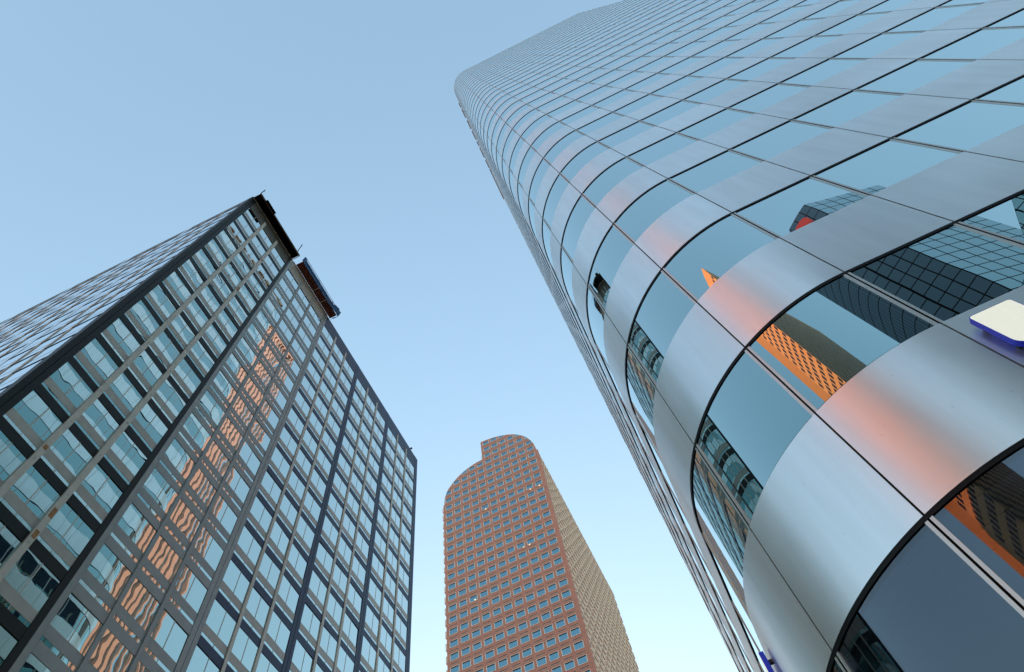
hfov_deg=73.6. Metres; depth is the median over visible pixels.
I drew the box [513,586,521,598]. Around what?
window
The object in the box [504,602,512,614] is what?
window
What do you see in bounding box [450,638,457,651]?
window
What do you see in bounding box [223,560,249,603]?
window
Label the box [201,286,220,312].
window
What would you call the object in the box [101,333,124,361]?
vent window
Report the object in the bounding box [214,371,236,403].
window
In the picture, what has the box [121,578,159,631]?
window
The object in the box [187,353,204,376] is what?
vent window
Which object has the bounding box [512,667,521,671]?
window
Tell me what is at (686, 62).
window pane
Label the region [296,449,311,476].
window
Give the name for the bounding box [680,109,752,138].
window pane
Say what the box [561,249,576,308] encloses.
window pane
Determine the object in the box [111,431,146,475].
window
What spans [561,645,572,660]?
window
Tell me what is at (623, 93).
window pane
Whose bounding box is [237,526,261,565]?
window
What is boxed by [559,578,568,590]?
window
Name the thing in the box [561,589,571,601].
window
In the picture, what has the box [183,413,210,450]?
window
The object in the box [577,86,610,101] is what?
window pane
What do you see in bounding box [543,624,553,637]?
window
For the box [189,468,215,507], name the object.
window
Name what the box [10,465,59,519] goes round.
window
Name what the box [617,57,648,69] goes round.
window pane
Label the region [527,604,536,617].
window
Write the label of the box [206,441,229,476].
window
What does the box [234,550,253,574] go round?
vent window
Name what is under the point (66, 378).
window
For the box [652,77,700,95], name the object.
window pane
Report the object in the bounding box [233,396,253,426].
window
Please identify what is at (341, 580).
window
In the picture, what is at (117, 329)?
window
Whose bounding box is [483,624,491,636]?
window
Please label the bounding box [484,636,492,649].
window
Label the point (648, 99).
window pane
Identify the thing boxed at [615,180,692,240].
window pane
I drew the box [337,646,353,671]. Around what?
window
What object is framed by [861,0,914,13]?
window pane
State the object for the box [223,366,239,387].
vent window
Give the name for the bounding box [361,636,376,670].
window
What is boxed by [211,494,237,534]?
window
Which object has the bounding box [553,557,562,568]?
window
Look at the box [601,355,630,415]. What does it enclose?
window pane
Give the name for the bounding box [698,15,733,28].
window pane
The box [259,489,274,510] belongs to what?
vent window
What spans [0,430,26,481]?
window
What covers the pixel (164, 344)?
window
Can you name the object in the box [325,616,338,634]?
vent window
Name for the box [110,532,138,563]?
vent window
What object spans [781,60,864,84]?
window pane
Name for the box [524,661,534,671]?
window
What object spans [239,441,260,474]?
window
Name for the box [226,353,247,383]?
window
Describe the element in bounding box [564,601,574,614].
window
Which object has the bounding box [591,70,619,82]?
window pane
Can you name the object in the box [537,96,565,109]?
window pane
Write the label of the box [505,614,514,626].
window
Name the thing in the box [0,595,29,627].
vent window
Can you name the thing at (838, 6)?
window pane
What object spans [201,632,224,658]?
vent window
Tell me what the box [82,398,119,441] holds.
window
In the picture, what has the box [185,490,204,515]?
vent window
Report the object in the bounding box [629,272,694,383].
window pane
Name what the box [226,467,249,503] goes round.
window
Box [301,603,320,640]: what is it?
window
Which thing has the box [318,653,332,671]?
vent window
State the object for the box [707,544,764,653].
window pane
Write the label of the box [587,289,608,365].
window pane
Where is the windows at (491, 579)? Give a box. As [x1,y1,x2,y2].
[445,434,557,603]
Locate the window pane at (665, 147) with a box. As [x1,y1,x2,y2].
[629,134,696,165]
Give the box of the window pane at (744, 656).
[730,627,753,671]
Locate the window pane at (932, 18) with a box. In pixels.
[887,4,980,31]
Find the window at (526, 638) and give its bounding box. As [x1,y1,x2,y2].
[520,634,529,648]
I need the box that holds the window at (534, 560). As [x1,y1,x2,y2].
[530,556,539,567]
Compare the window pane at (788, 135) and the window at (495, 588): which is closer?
the window pane at (788, 135)
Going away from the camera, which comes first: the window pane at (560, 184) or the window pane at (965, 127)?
the window pane at (965, 127)
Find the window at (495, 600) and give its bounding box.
[491,595,499,607]
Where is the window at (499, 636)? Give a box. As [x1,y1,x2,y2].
[495,631,504,644]
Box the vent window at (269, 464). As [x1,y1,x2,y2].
[269,464,283,484]
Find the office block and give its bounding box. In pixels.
[0,197,416,671]
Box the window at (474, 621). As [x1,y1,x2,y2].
[471,617,479,629]
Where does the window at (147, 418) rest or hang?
in the office block
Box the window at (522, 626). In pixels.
[518,621,527,634]
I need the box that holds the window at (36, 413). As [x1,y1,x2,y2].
[13,390,62,441]
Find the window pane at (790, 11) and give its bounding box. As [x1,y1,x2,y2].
[761,5,810,22]
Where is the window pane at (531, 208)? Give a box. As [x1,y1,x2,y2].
[529,200,538,241]
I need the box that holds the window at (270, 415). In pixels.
[260,400,278,429]
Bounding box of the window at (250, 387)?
[244,377,263,406]
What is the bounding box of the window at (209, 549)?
[194,527,223,570]
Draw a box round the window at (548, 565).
[543,561,551,572]
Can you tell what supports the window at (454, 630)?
in the granite tower at (527, 588)
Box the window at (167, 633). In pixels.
[151,609,187,662]
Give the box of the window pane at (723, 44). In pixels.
[694,40,738,55]
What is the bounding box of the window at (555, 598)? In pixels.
[550,594,559,607]
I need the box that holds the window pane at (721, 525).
[693,451,748,612]
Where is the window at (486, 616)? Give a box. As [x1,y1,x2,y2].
[482,612,490,624]
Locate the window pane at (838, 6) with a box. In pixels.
[804,0,860,18]
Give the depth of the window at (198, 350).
51.04 m
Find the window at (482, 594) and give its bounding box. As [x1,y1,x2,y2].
[480,589,487,601]
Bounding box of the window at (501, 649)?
[497,644,505,658]
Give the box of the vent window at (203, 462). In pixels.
[202,460,219,483]
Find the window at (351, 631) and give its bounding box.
[343,613,357,646]
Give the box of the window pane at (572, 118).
[561,106,597,124]
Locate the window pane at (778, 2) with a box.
[755,0,788,11]
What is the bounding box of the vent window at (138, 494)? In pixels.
[137,493,162,523]
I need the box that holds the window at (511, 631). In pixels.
[507,626,515,639]
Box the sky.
[0,0,738,671]
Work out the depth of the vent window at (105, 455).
37.13 m
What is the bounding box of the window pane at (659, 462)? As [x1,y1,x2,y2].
[642,428,681,508]
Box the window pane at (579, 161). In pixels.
[561,143,607,180]
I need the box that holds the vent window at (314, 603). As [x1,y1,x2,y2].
[307,593,322,614]
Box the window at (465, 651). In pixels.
[461,646,469,659]
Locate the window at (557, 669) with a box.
[551,665,561,671]
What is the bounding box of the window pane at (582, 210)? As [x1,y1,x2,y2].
[562,196,594,259]
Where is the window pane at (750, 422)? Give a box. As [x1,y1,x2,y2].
[697,352,811,521]
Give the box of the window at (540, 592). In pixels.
[536,588,545,600]
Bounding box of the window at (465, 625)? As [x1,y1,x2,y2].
[460,622,468,634]
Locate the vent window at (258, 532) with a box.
[247,518,264,540]
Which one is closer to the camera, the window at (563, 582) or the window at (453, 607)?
the window at (563, 582)
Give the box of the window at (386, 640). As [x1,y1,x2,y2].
[380,625,391,654]
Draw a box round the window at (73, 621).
[51,593,102,656]
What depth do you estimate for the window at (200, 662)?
36.75 m
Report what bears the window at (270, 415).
in the office block
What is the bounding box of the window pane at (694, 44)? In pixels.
[666,42,703,55]
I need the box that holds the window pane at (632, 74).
[607,72,640,86]
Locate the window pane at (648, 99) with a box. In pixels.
[614,95,661,114]
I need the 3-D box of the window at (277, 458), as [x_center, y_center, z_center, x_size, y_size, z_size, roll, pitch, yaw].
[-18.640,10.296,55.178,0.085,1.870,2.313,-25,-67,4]
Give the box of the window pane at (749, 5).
[724,1,761,15]
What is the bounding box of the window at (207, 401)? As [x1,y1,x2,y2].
[199,390,224,425]
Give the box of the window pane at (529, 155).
[518,147,535,186]
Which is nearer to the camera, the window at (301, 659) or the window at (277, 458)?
the window at (301, 659)
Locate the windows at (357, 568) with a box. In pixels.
[207,208,413,671]
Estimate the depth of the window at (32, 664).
27.66 m
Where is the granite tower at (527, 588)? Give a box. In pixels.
[443,434,638,671]
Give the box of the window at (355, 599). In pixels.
[348,583,361,613]
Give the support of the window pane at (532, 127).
in the silver tower at (776, 248)
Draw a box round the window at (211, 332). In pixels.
[205,324,226,353]
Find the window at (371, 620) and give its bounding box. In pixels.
[365,605,378,637]
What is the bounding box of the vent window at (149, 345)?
[149,345,167,369]
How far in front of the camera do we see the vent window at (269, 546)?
48.37 m
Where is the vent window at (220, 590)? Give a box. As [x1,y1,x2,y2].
[219,588,239,613]
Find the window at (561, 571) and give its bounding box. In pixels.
[556,567,565,579]
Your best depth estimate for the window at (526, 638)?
157.71 m
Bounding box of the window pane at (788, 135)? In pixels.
[733,122,829,159]
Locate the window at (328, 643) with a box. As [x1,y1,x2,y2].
[320,626,337,662]
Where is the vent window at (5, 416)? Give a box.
[3,414,36,450]
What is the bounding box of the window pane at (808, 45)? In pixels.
[773,36,839,56]
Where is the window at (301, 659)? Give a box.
[292,640,313,671]
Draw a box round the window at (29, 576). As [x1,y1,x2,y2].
[3,549,59,611]
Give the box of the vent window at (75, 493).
[73,491,102,523]
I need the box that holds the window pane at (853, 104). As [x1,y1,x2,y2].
[796,91,899,126]
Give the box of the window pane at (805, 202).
[736,178,865,235]
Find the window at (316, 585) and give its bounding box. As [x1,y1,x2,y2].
[309,571,327,605]
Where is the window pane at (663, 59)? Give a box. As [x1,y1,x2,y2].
[635,57,673,70]
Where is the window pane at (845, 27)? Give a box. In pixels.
[818,13,887,34]
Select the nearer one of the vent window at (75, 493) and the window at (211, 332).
the vent window at (75, 493)
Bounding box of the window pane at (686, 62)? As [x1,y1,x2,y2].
[659,58,701,73]
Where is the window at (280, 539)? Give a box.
[270,521,289,555]
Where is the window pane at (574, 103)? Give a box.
[548,101,579,116]
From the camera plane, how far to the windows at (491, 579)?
200.63 m
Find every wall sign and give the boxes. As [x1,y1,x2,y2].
[758,651,773,671]
[969,299,1023,348]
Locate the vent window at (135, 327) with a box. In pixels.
[124,313,145,340]
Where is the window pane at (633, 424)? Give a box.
[622,402,650,460]
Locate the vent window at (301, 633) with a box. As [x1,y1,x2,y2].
[299,629,315,650]
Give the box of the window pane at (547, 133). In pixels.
[532,122,564,149]
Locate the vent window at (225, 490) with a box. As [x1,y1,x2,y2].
[223,487,240,510]
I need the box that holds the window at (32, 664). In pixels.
[18,653,50,671]
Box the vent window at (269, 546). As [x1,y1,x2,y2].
[267,544,282,563]
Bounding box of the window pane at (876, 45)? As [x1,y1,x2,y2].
[833,32,922,57]
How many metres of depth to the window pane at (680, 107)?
23.33 m
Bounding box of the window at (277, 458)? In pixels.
[271,447,289,478]
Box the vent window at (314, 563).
[314,563,328,581]
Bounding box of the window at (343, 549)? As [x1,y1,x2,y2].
[338,537,351,565]
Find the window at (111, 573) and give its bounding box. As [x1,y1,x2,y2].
[87,544,131,599]
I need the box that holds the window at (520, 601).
[514,597,523,610]
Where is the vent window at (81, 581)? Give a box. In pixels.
[79,579,110,613]
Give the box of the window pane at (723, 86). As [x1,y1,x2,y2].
[685,80,745,102]
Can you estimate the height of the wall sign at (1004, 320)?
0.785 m
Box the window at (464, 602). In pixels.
[459,599,466,610]
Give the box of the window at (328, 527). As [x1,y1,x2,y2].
[322,515,338,546]
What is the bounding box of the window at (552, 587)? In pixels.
[547,583,557,595]
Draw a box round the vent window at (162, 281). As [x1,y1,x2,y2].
[162,281,180,305]
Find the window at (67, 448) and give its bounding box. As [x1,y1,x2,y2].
[50,429,92,476]
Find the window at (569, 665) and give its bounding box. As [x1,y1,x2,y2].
[564,659,575,671]
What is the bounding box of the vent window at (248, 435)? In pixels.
[248,435,263,456]
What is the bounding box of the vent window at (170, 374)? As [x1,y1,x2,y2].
[170,374,189,397]
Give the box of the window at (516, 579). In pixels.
[511,576,519,587]
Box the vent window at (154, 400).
[152,396,171,422]
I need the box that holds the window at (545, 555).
[541,551,549,562]
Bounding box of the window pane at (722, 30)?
[696,26,736,40]
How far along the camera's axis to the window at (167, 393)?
44.82 m
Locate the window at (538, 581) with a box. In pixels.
[534,577,543,588]
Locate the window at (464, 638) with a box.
[461,633,469,646]
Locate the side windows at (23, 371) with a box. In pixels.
[0,206,237,392]
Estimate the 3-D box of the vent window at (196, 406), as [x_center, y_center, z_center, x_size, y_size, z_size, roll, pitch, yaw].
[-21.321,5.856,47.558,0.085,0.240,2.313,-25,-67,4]
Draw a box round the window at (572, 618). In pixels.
[567,613,577,627]
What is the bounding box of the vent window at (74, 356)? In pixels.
[73,355,99,386]
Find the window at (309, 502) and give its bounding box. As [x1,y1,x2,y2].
[304,491,320,522]
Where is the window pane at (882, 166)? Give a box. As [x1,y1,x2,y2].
[815,140,959,193]
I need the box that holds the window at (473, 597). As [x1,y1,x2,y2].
[469,594,477,605]
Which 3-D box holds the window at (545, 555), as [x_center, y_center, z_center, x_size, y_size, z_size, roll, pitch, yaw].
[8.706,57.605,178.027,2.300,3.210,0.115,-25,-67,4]
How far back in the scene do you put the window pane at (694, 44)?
33.97 m
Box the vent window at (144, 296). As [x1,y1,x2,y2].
[144,296,163,322]
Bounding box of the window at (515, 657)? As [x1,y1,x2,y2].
[510,652,519,667]
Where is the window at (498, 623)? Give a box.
[494,619,502,632]
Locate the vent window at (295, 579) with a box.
[286,567,301,586]
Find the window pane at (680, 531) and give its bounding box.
[680,531,705,582]
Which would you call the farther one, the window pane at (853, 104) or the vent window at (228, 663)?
the vent window at (228, 663)
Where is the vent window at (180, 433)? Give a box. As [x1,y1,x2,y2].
[179,431,199,457]
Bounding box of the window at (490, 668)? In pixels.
[486,663,495,671]
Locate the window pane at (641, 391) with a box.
[627,349,659,456]
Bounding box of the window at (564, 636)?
[558,632,568,645]
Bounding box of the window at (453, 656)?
[450,651,458,664]
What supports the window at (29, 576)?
in the office block
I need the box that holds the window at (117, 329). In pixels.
[107,318,140,356]
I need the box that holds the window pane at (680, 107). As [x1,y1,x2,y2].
[642,101,699,124]
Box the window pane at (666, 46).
[643,43,676,55]
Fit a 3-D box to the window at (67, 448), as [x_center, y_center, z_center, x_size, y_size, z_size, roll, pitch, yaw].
[-22.293,5.910,34.587,0.085,1.870,2.313,-25,-67,4]
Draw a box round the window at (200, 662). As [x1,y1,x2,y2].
[186,645,219,671]
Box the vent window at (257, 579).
[256,577,272,598]
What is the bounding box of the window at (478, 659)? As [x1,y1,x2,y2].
[473,654,482,668]
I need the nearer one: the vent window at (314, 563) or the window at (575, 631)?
the vent window at (314, 563)
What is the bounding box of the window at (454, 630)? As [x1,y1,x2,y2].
[449,626,457,638]
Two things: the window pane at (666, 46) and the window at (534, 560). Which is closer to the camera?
the window pane at (666, 46)
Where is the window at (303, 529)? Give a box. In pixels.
[296,515,314,548]
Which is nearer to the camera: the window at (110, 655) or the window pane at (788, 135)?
the window pane at (788, 135)
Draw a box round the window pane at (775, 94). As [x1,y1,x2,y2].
[730,85,808,111]
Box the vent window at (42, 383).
[41,382,70,415]
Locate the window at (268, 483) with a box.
[261,470,281,503]
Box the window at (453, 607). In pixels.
[449,603,456,615]
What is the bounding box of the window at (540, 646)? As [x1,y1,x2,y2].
[534,642,544,656]
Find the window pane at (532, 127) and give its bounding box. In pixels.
[522,115,549,139]
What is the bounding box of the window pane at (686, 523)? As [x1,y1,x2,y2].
[666,483,708,568]
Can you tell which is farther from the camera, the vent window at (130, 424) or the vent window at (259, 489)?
the vent window at (259, 489)
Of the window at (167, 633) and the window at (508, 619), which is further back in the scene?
the window at (508, 619)
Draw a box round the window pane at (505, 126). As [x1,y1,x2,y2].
[497,124,507,150]
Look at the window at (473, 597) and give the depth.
176.32 m
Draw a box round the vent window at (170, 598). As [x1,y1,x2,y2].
[169,596,193,624]
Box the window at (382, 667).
[377,657,389,671]
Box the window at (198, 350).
[191,340,214,372]
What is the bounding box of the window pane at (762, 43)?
[727,39,780,56]
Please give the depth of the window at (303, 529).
53.91 m
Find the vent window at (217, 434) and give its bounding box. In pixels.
[217,434,233,456]
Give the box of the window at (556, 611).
[552,606,562,619]
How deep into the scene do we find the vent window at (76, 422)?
36.18 m
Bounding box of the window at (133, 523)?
[118,503,156,552]
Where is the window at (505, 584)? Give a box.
[501,580,509,591]
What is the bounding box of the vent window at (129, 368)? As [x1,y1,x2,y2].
[128,367,148,392]
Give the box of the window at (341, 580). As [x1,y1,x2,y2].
[333,563,347,593]
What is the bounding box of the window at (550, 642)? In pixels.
[546,637,556,651]
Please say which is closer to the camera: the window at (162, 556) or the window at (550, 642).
the window at (162, 556)
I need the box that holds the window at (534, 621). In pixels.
[529,616,539,629]
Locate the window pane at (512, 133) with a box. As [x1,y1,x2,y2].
[503,130,514,160]
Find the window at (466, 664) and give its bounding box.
[462,659,470,671]
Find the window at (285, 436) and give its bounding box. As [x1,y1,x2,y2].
[280,427,297,455]
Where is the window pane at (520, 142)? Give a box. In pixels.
[510,138,523,171]
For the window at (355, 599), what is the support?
in the office block
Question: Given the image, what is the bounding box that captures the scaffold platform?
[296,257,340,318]
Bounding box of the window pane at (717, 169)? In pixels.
[671,151,760,191]
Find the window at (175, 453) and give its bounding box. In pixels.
[165,439,195,479]
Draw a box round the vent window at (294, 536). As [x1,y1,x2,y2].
[294,536,308,555]
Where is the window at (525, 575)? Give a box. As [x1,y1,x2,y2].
[522,571,530,582]
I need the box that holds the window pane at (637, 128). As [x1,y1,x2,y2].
[600,122,652,147]
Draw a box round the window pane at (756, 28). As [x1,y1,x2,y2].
[726,23,773,39]
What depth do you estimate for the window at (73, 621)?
30.42 m
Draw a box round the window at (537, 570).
[532,566,541,577]
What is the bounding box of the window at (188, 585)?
[174,564,206,613]
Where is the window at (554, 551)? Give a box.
[551,547,559,557]
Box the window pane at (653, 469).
[643,449,670,504]
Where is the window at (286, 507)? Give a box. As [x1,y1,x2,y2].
[280,494,297,526]
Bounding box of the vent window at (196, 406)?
[195,406,214,431]
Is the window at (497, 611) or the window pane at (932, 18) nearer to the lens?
the window pane at (932, 18)
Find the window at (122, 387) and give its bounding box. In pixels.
[110,373,142,411]
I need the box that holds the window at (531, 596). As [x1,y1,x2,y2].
[525,592,534,605]
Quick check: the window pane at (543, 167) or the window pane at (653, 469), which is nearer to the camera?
the window pane at (653, 469)
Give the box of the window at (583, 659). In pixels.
[577,654,588,669]
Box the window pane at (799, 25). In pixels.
[766,19,821,37]
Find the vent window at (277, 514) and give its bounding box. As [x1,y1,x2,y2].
[277,514,291,533]
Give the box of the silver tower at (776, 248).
[454,0,1023,671]
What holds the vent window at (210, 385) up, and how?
in the office block
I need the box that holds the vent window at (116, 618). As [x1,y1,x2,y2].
[114,615,141,644]
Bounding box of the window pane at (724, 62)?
[690,58,741,75]
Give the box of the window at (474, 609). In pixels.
[470,605,478,617]
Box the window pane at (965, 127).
[896,102,1023,149]
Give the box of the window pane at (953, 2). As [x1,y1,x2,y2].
[941,0,988,5]
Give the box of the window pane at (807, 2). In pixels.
[793,0,820,6]
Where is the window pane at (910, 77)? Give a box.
[858,61,971,92]
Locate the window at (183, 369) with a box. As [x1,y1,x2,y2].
[175,358,200,392]
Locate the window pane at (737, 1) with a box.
[724,0,743,6]
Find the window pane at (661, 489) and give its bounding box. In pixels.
[661,489,687,542]
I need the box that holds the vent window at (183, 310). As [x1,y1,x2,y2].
[183,310,198,331]
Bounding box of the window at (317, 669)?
[315,663,323,671]
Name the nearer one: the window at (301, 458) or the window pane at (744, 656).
the window pane at (744, 656)
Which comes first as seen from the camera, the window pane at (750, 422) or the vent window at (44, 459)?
the window pane at (750, 422)
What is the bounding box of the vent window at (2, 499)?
[0,497,32,531]
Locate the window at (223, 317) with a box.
[218,309,237,337]
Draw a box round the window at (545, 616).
[541,611,550,624]
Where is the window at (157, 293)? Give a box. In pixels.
[149,285,175,317]
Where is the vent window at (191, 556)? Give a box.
[190,554,211,580]
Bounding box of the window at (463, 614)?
[459,610,467,622]
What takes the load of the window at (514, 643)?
in the granite tower at (527, 588)
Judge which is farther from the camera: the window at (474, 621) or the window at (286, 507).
the window at (474, 621)
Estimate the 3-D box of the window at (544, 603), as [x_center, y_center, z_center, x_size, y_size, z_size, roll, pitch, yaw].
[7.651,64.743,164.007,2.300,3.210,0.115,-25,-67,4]
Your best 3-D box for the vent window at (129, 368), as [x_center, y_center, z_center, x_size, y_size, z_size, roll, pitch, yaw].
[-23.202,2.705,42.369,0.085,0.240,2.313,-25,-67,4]
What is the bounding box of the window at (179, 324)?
[171,314,194,344]
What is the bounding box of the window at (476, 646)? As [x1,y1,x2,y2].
[473,641,481,654]
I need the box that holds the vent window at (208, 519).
[207,518,227,542]
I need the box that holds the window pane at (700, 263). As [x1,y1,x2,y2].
[665,215,775,298]
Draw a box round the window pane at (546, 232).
[542,221,554,269]
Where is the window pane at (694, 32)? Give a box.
[670,29,705,42]
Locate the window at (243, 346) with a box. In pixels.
[237,337,256,365]
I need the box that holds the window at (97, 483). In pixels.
[81,464,122,512]
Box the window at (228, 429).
[220,417,242,450]
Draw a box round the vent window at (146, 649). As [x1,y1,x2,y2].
[144,647,169,671]
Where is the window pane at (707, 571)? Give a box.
[690,537,730,618]
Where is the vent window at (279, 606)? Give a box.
[276,601,292,623]
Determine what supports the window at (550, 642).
in the granite tower at (527, 588)
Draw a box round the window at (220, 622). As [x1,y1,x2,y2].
[206,599,236,646]
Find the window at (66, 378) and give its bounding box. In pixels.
[50,362,92,408]
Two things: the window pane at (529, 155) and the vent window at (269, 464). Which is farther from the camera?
the vent window at (269, 464)
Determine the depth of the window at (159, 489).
39.73 m
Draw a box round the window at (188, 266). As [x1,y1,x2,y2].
[181,259,203,287]
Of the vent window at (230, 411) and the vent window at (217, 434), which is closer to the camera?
the vent window at (217, 434)
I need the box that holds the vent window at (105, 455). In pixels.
[104,454,129,484]
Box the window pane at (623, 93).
[594,90,632,107]
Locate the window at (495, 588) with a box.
[490,585,498,596]
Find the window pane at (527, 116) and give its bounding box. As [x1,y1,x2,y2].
[513,109,538,131]
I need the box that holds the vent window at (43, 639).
[40,636,76,671]
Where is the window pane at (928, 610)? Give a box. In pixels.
[838,524,1023,671]
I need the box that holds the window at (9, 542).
[0,521,21,567]
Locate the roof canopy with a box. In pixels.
[254,190,302,258]
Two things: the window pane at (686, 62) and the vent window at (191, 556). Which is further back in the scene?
the vent window at (191, 556)
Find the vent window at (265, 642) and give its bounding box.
[264,641,282,664]
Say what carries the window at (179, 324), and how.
in the office block
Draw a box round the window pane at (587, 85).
[563,83,593,96]
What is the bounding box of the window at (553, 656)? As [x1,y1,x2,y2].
[548,651,559,665]
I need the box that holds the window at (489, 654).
[485,649,494,663]
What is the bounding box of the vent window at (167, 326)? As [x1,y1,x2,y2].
[167,326,183,349]
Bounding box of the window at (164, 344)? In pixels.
[153,331,179,363]
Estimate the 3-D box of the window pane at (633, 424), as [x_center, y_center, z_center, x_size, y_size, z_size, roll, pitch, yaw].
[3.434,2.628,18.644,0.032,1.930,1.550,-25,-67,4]
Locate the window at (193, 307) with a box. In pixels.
[187,299,208,327]
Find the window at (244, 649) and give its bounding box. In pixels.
[231,627,257,671]
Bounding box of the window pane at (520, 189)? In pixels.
[518,183,526,220]
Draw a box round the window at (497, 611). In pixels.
[493,607,501,619]
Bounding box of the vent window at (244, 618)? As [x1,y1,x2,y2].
[243,616,261,638]
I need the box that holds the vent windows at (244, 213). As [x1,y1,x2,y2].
[205,213,412,671]
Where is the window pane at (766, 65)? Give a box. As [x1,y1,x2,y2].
[729,59,792,79]
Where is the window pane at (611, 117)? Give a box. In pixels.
[578,113,622,133]
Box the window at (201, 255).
[195,248,215,275]
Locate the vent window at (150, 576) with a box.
[141,566,166,594]
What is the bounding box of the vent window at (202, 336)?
[202,336,217,358]
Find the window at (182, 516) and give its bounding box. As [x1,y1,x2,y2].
[170,499,200,542]
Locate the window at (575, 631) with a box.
[570,626,581,640]
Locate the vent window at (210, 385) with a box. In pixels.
[210,385,227,408]
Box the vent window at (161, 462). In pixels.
[160,460,182,487]
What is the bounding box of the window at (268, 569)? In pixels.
[259,552,280,589]
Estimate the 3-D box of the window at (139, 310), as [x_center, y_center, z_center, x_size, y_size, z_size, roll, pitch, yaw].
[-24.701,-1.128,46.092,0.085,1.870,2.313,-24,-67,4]
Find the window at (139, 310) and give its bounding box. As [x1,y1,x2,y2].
[129,300,159,335]
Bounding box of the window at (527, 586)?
[523,581,532,593]
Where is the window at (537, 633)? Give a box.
[532,629,541,642]
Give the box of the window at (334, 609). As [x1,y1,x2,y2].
[327,593,342,626]
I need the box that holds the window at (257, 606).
[246,587,269,628]
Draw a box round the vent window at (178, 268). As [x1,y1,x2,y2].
[178,268,194,291]
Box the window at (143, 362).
[133,350,162,386]
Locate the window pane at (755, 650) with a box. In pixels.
[737,613,765,671]
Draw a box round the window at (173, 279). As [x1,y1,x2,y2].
[166,271,190,302]
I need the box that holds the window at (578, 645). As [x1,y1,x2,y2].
[573,640,584,655]
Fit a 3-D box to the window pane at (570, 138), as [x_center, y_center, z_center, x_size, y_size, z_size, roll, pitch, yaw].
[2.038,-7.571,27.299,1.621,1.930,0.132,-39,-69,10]
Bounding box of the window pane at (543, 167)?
[529,160,549,203]
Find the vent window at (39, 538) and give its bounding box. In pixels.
[37,536,69,569]
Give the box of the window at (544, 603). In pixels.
[539,599,548,612]
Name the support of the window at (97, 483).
in the office block
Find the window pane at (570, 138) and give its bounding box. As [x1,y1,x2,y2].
[545,131,582,163]
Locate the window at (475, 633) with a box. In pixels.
[472,629,480,641]
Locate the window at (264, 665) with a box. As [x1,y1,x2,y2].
[256,652,277,671]
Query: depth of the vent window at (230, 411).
51.58 m
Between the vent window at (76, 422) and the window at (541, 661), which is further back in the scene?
the window at (541, 661)
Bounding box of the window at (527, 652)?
[522,647,532,661]
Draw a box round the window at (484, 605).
[481,600,489,612]
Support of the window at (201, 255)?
in the office block
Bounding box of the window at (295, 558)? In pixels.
[288,543,306,578]
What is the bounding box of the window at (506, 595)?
[502,591,510,602]
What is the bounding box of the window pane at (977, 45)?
[923,28,1023,58]
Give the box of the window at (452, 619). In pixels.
[449,614,456,626]
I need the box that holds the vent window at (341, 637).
[341,637,354,655]
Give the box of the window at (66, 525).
[46,503,93,557]
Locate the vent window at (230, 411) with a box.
[230,411,245,432]
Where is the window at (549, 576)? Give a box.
[545,572,554,583]
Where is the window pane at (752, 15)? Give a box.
[727,11,766,25]
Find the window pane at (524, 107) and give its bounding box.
[506,105,529,123]
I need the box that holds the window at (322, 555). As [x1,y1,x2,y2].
[316,542,332,574]
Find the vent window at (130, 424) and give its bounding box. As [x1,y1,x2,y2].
[129,423,152,451]
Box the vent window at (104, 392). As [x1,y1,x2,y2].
[103,391,125,418]
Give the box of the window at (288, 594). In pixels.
[278,575,298,613]
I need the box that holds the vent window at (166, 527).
[165,526,186,551]
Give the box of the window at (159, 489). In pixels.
[143,468,177,513]
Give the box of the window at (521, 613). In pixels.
[516,609,525,622]
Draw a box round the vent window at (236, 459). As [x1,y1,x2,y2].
[236,459,252,481]
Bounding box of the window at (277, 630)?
[267,611,289,652]
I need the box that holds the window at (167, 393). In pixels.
[156,379,185,416]
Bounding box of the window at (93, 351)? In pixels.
[80,338,118,380]
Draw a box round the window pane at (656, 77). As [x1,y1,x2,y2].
[626,74,667,90]
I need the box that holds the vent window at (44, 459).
[41,455,69,486]
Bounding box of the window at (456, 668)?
[450,664,459,671]
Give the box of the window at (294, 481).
[288,470,305,500]
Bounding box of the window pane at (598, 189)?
[584,158,642,204]
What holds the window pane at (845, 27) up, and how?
in the silver tower at (776, 248)
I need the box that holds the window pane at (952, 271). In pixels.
[851,225,1023,320]
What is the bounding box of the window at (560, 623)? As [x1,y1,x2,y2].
[555,619,565,632]
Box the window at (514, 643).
[508,639,517,653]
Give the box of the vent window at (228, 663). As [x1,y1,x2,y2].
[227,661,237,671]
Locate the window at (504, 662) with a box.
[498,658,507,671]
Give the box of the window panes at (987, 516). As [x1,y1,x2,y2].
[454,0,1023,671]
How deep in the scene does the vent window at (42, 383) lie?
35.23 m
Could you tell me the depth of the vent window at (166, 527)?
39.18 m
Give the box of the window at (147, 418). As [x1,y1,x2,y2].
[135,403,167,443]
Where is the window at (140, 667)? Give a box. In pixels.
[134,661,148,671]
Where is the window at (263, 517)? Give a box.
[250,496,272,532]
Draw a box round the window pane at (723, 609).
[710,582,749,661]
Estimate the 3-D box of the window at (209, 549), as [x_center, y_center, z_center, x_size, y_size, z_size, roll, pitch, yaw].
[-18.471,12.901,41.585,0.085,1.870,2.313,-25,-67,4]
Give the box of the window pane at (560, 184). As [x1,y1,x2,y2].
[543,175,567,227]
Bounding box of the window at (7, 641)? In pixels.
[0,625,17,665]
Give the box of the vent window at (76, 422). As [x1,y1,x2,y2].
[75,420,100,449]
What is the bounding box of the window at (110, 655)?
[89,629,134,671]
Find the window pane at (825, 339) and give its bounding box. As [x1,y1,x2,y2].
[749,276,934,408]
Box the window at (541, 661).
[536,656,546,670]
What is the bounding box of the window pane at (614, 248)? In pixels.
[589,226,632,306]
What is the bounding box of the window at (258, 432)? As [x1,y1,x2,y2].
[250,420,270,451]
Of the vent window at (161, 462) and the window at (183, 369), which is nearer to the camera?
the vent window at (161, 462)
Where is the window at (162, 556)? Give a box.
[148,536,181,583]

